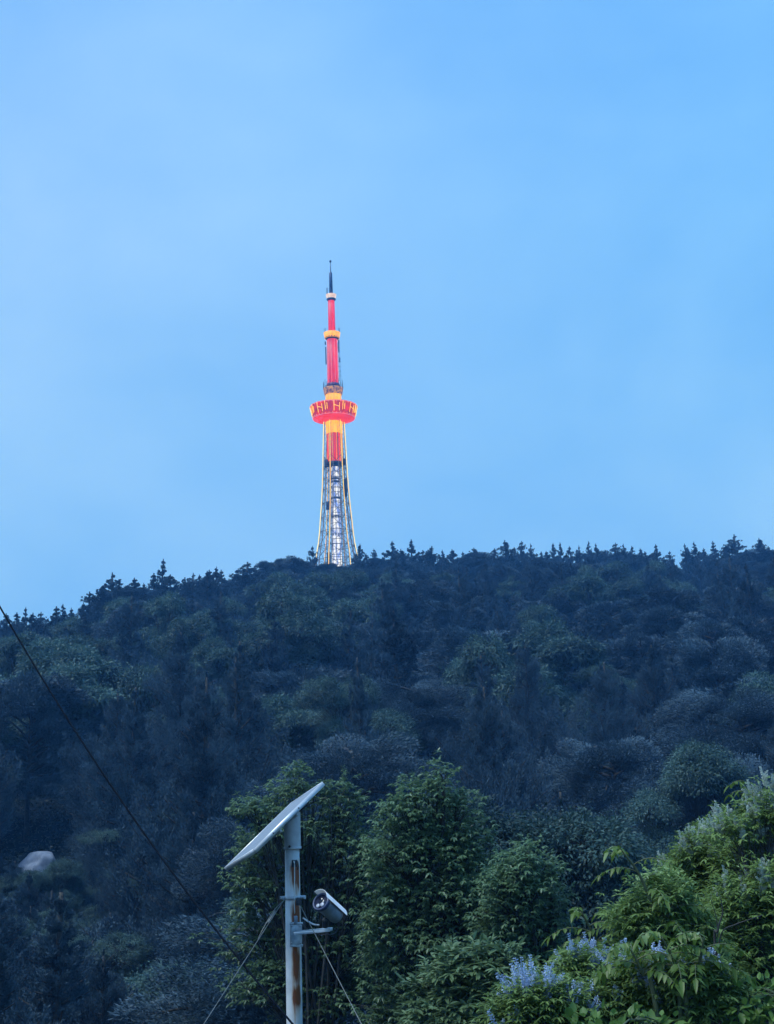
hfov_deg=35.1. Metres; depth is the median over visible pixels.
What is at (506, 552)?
cypress tree
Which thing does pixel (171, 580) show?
cypress tree
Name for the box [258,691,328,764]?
broadleaf tree
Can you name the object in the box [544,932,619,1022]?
flowering shrub
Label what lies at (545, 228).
sky
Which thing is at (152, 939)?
cypress tree
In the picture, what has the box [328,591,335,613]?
cypress tree
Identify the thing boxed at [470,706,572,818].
cypress tree
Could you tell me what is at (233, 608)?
broadleaf tree
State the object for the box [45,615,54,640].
cypress tree
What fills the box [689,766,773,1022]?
shrub
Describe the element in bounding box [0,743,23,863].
cypress tree
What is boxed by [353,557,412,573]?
pine tree
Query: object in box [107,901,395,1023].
broadleaf tree
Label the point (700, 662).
pine tree
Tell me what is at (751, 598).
cypress tree
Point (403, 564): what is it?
cypress tree
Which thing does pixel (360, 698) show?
cypress tree
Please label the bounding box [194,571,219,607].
cypress tree
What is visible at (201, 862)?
broadleaf tree
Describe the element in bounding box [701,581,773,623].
tree
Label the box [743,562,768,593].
pine tree
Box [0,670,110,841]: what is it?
broadleaf tree
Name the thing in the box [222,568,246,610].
cypress tree
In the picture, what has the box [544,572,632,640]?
broadleaf tree
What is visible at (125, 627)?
cypress tree
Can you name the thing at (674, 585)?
broadleaf tree
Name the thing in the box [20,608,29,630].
cypress tree
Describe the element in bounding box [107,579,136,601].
cypress tree
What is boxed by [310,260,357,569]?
television tower
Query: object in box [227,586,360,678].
broadleaf tree
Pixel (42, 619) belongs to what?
cypress tree
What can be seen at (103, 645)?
broadleaf tree
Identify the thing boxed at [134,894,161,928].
cypress tree
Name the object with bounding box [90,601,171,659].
tree
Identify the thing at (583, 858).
broadleaf tree
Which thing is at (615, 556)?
cypress tree
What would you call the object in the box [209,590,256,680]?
cypress tree
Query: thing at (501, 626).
cypress tree
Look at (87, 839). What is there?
broadleaf tree
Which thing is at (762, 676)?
broadleaf tree
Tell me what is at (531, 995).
flowering shrub
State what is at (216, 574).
cypress tree
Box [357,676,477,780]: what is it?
pine tree
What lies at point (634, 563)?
cypress tree
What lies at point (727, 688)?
pine tree
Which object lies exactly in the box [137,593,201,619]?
pine tree
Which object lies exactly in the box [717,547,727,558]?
cypress tree
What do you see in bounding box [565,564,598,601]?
broadleaf tree
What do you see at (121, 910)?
cypress tree
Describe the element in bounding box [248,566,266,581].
cypress tree
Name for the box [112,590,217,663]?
broadleaf tree
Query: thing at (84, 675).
broadleaf tree
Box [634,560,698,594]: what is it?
broadleaf tree
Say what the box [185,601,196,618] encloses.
cypress tree
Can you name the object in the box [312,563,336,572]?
pine tree
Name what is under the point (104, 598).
cypress tree
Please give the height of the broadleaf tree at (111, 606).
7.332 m
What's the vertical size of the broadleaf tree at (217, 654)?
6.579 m
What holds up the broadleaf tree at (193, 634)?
on the ground
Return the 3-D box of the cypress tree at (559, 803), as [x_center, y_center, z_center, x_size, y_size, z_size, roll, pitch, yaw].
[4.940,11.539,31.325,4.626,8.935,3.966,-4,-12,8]
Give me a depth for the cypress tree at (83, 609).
122.01 m
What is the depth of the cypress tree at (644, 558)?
177.05 m
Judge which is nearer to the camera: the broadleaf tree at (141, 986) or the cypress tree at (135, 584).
the broadleaf tree at (141, 986)
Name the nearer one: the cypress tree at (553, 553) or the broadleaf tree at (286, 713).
the broadleaf tree at (286, 713)
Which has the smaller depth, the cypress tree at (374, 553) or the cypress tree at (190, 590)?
the cypress tree at (190, 590)
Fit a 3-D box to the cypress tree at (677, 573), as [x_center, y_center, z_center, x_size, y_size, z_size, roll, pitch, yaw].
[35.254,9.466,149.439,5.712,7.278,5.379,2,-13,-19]
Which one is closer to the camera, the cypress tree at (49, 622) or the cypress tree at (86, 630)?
the cypress tree at (86, 630)
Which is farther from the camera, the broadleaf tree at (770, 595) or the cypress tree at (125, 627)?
the broadleaf tree at (770, 595)
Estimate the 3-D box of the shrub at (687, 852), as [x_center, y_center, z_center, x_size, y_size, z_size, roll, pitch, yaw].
[1.768,2.628,6.645,0.854,2.070,1.003,2,-13,-17]
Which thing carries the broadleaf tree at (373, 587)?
on the ground
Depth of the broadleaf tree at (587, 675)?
77.27 m
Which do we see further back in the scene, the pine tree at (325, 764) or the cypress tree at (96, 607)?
the cypress tree at (96, 607)
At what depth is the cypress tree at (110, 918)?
38.86 m
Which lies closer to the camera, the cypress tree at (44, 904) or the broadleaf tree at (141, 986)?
the broadleaf tree at (141, 986)
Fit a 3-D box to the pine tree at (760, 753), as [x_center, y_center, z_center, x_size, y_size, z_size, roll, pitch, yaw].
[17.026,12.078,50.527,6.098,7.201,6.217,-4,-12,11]
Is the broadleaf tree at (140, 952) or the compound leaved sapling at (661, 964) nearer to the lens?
the compound leaved sapling at (661, 964)
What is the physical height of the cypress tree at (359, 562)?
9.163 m
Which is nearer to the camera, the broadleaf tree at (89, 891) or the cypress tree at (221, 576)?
the broadleaf tree at (89, 891)
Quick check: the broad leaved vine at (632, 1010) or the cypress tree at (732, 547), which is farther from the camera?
the cypress tree at (732, 547)
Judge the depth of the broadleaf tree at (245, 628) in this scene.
95.34 m
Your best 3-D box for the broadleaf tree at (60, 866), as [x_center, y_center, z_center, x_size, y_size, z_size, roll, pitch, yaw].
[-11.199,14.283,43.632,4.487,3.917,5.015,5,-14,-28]
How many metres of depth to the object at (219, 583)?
133.08 m
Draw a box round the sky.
[0,0,773,625]
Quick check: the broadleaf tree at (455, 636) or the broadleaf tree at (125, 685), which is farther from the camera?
the broadleaf tree at (455, 636)
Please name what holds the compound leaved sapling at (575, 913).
on the ground
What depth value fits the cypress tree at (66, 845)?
55.85 m
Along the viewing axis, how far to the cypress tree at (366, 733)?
49.38 m
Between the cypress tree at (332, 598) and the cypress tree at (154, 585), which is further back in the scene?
the cypress tree at (154, 585)
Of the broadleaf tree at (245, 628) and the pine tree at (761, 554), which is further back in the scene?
the pine tree at (761, 554)
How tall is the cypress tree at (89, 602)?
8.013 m
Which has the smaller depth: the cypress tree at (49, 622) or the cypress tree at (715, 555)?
the cypress tree at (49, 622)
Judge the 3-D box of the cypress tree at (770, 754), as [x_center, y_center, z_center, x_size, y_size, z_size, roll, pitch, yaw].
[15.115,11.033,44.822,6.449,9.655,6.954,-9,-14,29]
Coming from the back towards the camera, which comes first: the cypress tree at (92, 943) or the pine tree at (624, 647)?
the pine tree at (624, 647)
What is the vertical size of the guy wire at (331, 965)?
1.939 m
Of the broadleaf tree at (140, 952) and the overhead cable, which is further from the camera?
the broadleaf tree at (140, 952)
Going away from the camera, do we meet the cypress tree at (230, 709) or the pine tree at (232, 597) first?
the cypress tree at (230, 709)
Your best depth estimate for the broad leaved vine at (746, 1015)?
4.87 m
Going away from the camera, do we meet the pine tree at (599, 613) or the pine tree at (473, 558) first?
the pine tree at (599, 613)
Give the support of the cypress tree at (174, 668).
on the ground
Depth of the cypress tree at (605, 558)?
171.23 m
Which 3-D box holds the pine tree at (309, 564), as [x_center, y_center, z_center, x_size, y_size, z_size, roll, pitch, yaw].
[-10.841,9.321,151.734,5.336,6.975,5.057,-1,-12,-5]
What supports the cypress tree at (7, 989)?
on the ground
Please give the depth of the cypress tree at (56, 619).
115.94 m
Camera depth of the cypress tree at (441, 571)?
137.44 m
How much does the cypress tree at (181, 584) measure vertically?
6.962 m
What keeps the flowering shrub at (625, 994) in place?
on the ground
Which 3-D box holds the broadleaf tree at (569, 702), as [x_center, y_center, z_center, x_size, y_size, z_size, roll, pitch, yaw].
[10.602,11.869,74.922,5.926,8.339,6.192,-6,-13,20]
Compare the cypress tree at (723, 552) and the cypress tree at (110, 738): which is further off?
the cypress tree at (723, 552)
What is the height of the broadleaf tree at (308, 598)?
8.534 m
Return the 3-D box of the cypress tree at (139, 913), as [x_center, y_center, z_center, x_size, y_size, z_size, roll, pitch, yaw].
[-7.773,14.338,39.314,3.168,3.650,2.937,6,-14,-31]
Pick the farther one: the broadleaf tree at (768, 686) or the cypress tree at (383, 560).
the cypress tree at (383, 560)
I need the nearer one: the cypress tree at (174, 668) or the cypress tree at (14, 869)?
the cypress tree at (14, 869)
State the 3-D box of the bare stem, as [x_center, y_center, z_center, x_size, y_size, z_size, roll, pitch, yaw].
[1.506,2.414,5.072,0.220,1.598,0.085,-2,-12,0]
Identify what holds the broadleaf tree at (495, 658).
on the ground
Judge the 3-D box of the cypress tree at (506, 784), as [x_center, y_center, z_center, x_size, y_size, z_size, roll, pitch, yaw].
[3.385,11.079,41.244,6.121,10.738,7.078,1,-12,-13]
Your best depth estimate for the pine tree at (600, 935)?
23.35 m
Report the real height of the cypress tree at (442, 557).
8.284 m
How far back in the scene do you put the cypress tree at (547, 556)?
173.26 m
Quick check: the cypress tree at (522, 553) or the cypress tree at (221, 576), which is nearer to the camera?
the cypress tree at (221, 576)
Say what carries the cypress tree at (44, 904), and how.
on the ground
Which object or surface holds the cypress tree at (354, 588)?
on the ground
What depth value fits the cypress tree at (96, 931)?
36.86 m
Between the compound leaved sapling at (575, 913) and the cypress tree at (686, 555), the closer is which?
the compound leaved sapling at (575, 913)
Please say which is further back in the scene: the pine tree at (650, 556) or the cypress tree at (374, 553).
the pine tree at (650, 556)
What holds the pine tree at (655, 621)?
on the ground
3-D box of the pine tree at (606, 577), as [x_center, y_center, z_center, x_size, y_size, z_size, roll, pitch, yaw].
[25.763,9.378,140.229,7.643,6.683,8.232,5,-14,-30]
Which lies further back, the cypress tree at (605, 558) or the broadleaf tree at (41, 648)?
the cypress tree at (605, 558)
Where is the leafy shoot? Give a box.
[713,780,772,862]
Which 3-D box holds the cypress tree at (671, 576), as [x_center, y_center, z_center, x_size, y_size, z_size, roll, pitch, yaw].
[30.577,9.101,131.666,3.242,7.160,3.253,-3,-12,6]
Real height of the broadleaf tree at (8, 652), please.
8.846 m
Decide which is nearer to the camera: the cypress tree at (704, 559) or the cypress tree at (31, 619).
the cypress tree at (31, 619)
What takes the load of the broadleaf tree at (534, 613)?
on the ground
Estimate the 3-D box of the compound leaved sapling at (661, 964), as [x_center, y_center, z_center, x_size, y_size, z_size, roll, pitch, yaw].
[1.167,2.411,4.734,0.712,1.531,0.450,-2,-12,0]
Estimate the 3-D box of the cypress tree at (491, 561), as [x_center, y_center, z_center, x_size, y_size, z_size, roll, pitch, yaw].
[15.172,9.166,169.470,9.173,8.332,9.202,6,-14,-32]
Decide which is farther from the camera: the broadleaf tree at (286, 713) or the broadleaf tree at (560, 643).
the broadleaf tree at (560, 643)
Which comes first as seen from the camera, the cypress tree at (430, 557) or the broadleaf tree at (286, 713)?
the broadleaf tree at (286, 713)
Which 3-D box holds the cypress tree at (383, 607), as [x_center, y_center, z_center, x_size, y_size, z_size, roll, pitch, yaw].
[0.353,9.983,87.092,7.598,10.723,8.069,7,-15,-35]
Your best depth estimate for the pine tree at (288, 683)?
65.20 m
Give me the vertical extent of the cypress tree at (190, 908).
7.487 m
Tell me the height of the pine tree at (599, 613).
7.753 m
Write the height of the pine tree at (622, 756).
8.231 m
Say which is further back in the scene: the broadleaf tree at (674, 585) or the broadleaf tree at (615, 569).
the broadleaf tree at (615, 569)
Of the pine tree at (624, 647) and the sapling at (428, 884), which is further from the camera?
the pine tree at (624, 647)
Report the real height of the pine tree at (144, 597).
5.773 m
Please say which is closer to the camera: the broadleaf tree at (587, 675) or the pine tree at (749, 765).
the pine tree at (749, 765)
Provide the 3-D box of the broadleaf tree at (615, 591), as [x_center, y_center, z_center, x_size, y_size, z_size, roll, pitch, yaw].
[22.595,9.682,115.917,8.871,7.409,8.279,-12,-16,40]
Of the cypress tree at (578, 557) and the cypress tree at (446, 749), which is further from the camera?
the cypress tree at (578, 557)
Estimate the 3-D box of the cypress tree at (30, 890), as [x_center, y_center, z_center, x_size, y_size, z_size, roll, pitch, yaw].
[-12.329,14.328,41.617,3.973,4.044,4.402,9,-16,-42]
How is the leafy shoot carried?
on the ground
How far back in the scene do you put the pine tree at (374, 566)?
165.79 m
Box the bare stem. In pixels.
[710,895,761,1023]
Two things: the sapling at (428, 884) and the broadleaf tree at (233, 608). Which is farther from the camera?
the broadleaf tree at (233, 608)
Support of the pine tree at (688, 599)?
on the ground
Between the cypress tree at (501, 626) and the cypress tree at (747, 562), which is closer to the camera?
the cypress tree at (501, 626)
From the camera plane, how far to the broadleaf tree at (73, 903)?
43.56 m
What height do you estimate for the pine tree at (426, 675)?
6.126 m
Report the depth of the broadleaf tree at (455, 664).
72.23 m
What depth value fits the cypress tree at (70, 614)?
118.72 m
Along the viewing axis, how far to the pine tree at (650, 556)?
180.71 m
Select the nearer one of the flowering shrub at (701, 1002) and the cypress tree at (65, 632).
the flowering shrub at (701, 1002)
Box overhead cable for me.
[0,606,293,1023]
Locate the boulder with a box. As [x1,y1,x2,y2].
[17,851,57,877]
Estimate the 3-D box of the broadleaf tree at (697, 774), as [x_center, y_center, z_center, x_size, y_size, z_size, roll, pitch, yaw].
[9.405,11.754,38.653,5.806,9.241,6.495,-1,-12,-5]
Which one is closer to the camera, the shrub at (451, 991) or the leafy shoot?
the leafy shoot
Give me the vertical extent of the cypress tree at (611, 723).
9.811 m
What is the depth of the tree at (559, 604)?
105.89 m
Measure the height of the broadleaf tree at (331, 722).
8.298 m
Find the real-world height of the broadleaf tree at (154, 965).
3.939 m
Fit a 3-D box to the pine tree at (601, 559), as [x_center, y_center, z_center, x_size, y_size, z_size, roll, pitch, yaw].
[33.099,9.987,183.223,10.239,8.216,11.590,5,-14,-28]
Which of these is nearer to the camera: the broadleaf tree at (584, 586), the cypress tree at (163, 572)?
the broadleaf tree at (584, 586)
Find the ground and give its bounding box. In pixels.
[0,611,733,900]
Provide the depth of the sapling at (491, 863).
14.18 m
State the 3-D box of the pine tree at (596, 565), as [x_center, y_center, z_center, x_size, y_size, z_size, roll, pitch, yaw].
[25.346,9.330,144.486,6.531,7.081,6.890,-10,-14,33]
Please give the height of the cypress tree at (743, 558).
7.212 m
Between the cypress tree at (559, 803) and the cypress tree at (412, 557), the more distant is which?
the cypress tree at (412, 557)
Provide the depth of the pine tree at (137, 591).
126.17 m
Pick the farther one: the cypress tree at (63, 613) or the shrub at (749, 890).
the cypress tree at (63, 613)
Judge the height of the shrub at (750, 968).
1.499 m
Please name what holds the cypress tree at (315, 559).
on the ground
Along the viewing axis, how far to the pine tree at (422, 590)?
109.40 m
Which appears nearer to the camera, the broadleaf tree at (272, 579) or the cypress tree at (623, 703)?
the cypress tree at (623, 703)
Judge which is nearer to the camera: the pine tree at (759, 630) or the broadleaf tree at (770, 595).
the pine tree at (759, 630)
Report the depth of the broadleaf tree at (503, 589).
129.26 m
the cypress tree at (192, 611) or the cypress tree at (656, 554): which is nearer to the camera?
the cypress tree at (192, 611)
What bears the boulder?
on the ground
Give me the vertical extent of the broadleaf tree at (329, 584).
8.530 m
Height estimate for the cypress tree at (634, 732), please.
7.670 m
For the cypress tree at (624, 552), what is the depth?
176.40 m
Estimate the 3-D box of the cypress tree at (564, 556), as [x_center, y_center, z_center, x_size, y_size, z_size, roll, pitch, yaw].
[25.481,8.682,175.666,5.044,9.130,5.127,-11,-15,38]
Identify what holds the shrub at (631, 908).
on the ground
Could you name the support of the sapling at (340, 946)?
on the ground
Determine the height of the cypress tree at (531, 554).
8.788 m
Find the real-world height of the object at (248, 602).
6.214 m
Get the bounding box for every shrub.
[393,931,545,1023]
[468,955,617,1023]
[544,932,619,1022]
[576,938,668,1023]
[595,858,764,1023]
[630,942,773,1023]
[640,800,766,1021]
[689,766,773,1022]
[712,914,773,1023]
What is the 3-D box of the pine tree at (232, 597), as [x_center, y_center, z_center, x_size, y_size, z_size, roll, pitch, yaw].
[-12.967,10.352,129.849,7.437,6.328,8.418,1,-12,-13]
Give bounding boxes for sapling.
[187,759,397,1023]
[335,748,511,1023]
[345,840,543,989]
[453,832,590,995]
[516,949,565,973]
[540,907,623,955]
[586,930,764,1023]
[590,845,731,950]
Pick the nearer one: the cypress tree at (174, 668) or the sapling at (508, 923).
the sapling at (508, 923)
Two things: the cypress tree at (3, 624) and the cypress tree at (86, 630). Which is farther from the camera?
the cypress tree at (3, 624)
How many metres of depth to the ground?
61.77 m
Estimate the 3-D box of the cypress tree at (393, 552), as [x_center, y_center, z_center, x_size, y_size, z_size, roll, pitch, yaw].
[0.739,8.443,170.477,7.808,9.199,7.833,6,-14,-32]
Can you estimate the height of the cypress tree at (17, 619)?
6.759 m
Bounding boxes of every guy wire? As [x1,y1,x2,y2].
[204,898,284,1023]
[300,906,361,1023]
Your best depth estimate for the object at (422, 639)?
89.95 m
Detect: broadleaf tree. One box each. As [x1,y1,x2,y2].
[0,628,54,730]
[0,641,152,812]
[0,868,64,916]
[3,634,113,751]
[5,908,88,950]
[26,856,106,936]
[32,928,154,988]
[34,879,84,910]
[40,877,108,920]
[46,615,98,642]
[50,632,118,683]
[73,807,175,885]
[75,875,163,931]
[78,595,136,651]
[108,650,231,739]
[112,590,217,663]
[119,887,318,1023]
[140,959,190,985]
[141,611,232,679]
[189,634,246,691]
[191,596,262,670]
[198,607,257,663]
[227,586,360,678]
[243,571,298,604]
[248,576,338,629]
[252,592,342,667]
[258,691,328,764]
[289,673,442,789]
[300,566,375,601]
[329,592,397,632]
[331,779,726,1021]
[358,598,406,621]
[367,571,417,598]
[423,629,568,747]
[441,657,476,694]
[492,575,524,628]
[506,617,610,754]
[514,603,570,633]
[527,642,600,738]
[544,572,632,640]
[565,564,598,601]
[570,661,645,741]
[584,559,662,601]
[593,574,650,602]
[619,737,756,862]
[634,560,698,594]
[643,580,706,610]
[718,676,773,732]
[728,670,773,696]
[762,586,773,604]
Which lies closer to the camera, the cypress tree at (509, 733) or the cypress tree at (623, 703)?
the cypress tree at (509, 733)
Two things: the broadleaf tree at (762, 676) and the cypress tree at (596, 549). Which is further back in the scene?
the cypress tree at (596, 549)
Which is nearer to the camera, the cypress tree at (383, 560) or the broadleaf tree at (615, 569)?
the broadleaf tree at (615, 569)
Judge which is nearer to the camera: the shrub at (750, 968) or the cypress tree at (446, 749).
the shrub at (750, 968)
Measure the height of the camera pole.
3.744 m
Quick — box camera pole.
[224,782,346,1023]
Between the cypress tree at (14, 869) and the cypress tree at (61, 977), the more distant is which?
the cypress tree at (14, 869)
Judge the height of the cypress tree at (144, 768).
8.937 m
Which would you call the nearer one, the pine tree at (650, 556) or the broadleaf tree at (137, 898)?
the broadleaf tree at (137, 898)
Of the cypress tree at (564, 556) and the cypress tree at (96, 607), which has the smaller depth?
the cypress tree at (96, 607)
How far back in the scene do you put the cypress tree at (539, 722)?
60.54 m
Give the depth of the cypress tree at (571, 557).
177.63 m
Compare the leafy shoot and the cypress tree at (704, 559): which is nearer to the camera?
the leafy shoot
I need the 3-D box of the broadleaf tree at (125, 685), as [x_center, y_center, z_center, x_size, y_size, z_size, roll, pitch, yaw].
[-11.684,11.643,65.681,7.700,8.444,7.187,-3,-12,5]
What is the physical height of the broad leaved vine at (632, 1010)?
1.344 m
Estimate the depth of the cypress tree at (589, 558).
172.00 m
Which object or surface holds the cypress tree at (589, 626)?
on the ground
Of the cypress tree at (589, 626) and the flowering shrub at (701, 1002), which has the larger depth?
the cypress tree at (589, 626)
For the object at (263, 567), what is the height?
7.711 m
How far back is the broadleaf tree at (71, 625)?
94.69 m
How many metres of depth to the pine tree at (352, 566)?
162.31 m
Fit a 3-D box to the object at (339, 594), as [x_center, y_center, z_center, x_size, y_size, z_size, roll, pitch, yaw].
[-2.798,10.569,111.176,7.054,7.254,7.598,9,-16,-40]
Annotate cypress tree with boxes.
[0,612,28,637]
[0,613,22,639]
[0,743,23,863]
[0,860,46,906]
[0,894,122,1018]
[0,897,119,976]
[0,925,68,1023]
[2,884,171,1023]
[6,872,77,930]
[12,613,45,635]
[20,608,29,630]
[32,888,101,938]
[33,612,46,633]
[42,606,73,638]
[43,591,101,624]
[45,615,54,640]
[49,870,108,917]
[57,690,177,861]
[58,605,66,621]
[60,625,69,639]
[63,608,79,620]
[63,820,97,859]
[69,683,180,868]
[72,949,128,1023]
[74,807,240,1012]
[76,616,110,663]
[78,572,121,612]
[78,602,87,621]
[79,584,115,624]
[81,938,123,980]
[88,628,226,782]
[89,602,104,621]
[92,882,140,936]
[92,910,128,945]
[96,592,158,672]
[99,672,275,923]
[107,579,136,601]
[122,578,145,598]
[133,903,154,943]
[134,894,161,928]
[136,573,167,600]
[138,922,166,972]
[144,652,307,831]
[146,683,209,807]
[147,574,211,615]
[148,559,174,595]
[177,577,185,590]
[182,573,201,604]
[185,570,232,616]
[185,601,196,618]
[193,636,291,795]
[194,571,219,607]
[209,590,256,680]
[211,566,227,581]
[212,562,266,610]
[218,569,231,592]
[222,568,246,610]
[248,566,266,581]
[306,546,318,565]
[323,606,431,756]
[327,652,405,836]
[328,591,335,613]
[332,608,364,680]
[349,568,362,592]
[351,545,369,571]
[351,579,435,675]
[363,719,387,834]
[370,549,377,564]
[381,553,388,564]
[382,542,400,562]
[387,549,416,575]
[404,539,423,568]
[404,681,559,832]
[413,550,429,571]
[421,546,459,577]
[422,652,547,792]
[437,550,448,569]
[439,561,443,573]
[441,549,474,578]
[447,548,480,581]
[469,540,522,582]
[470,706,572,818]
[474,548,508,584]
[485,596,510,634]
[494,642,591,806]
[516,541,535,563]
[525,543,537,564]
[541,552,557,561]
[544,658,671,813]
[548,544,560,561]
[551,785,596,930]
[556,544,568,562]
[565,546,575,565]
[567,607,617,685]
[574,547,585,564]
[581,541,596,564]
[591,544,602,563]
[596,724,661,822]
[597,543,645,571]
[599,551,612,565]
[604,678,647,734]
[620,544,629,563]
[622,546,644,595]
[624,641,708,757]
[637,549,647,570]
[637,551,650,567]
[648,544,682,580]
[664,566,679,585]
[665,551,687,578]
[667,562,682,582]
[679,543,695,582]
[685,543,702,572]
[690,548,714,575]
[706,541,724,564]
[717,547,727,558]
[723,534,746,556]
[735,563,770,643]
[739,549,755,570]
[743,558,753,575]
[748,539,767,562]
[760,738,773,783]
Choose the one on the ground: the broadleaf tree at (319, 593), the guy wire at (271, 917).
the broadleaf tree at (319, 593)
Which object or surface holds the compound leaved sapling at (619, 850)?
on the ground
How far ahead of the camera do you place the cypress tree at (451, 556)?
169.86 m
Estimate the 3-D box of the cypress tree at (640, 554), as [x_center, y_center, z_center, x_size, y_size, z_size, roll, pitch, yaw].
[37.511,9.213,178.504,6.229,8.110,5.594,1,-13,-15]
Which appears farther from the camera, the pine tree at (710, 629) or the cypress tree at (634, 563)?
the cypress tree at (634, 563)
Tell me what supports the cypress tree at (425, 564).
on the ground
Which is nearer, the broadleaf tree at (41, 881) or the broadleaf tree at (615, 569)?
the broadleaf tree at (41, 881)
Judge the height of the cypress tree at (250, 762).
10.499 m
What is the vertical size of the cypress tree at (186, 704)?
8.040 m
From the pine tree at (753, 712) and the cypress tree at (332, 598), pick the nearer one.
the pine tree at (753, 712)
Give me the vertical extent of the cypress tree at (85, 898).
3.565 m
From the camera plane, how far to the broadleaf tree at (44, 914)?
38.15 m
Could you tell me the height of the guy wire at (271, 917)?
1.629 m
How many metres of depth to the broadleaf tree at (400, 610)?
101.08 m
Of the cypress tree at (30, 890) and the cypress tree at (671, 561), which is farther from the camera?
the cypress tree at (671, 561)
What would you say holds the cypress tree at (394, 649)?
on the ground
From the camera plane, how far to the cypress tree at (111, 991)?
23.44 m
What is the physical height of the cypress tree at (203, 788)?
10.830 m
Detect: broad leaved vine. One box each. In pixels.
[551,999,692,1023]
[709,969,773,1023]
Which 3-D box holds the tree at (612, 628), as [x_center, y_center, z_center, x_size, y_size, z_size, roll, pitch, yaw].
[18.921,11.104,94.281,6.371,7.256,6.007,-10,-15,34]
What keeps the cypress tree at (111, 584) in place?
on the ground
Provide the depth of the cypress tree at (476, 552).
171.01 m
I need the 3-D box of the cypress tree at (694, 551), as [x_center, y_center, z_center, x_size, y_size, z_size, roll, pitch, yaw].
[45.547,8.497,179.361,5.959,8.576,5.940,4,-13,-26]
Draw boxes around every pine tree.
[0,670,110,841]
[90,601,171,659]
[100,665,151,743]
[105,587,160,604]
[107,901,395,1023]
[136,592,162,601]
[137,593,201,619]
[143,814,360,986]
[213,730,459,886]
[230,581,265,614]
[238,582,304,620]
[247,665,354,761]
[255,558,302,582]
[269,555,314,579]
[293,561,314,574]
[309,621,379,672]
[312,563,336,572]
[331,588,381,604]
[336,564,357,569]
[346,563,380,567]
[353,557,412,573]
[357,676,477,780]
[371,578,454,642]
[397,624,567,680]
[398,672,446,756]
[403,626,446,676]
[438,551,490,582]
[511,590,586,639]
[534,735,669,896]
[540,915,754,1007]
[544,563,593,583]
[562,598,645,662]
[581,550,627,564]
[591,563,608,580]
[597,564,644,597]
[599,631,674,709]
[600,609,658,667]
[602,604,708,676]
[627,585,719,654]
[628,751,773,843]
[630,552,657,567]
[647,686,773,784]
[653,618,773,690]
[666,635,769,719]
[675,675,770,755]
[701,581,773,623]
[719,547,773,576]
[724,615,773,678]
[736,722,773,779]
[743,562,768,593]
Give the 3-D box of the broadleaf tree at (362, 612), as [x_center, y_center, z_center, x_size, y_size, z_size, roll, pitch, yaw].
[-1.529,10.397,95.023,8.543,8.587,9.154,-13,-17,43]
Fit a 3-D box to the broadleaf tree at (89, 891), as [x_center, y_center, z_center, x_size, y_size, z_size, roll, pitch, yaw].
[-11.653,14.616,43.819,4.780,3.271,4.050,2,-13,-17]
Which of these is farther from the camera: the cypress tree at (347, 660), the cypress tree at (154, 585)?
the cypress tree at (154, 585)
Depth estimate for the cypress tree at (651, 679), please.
59.57 m

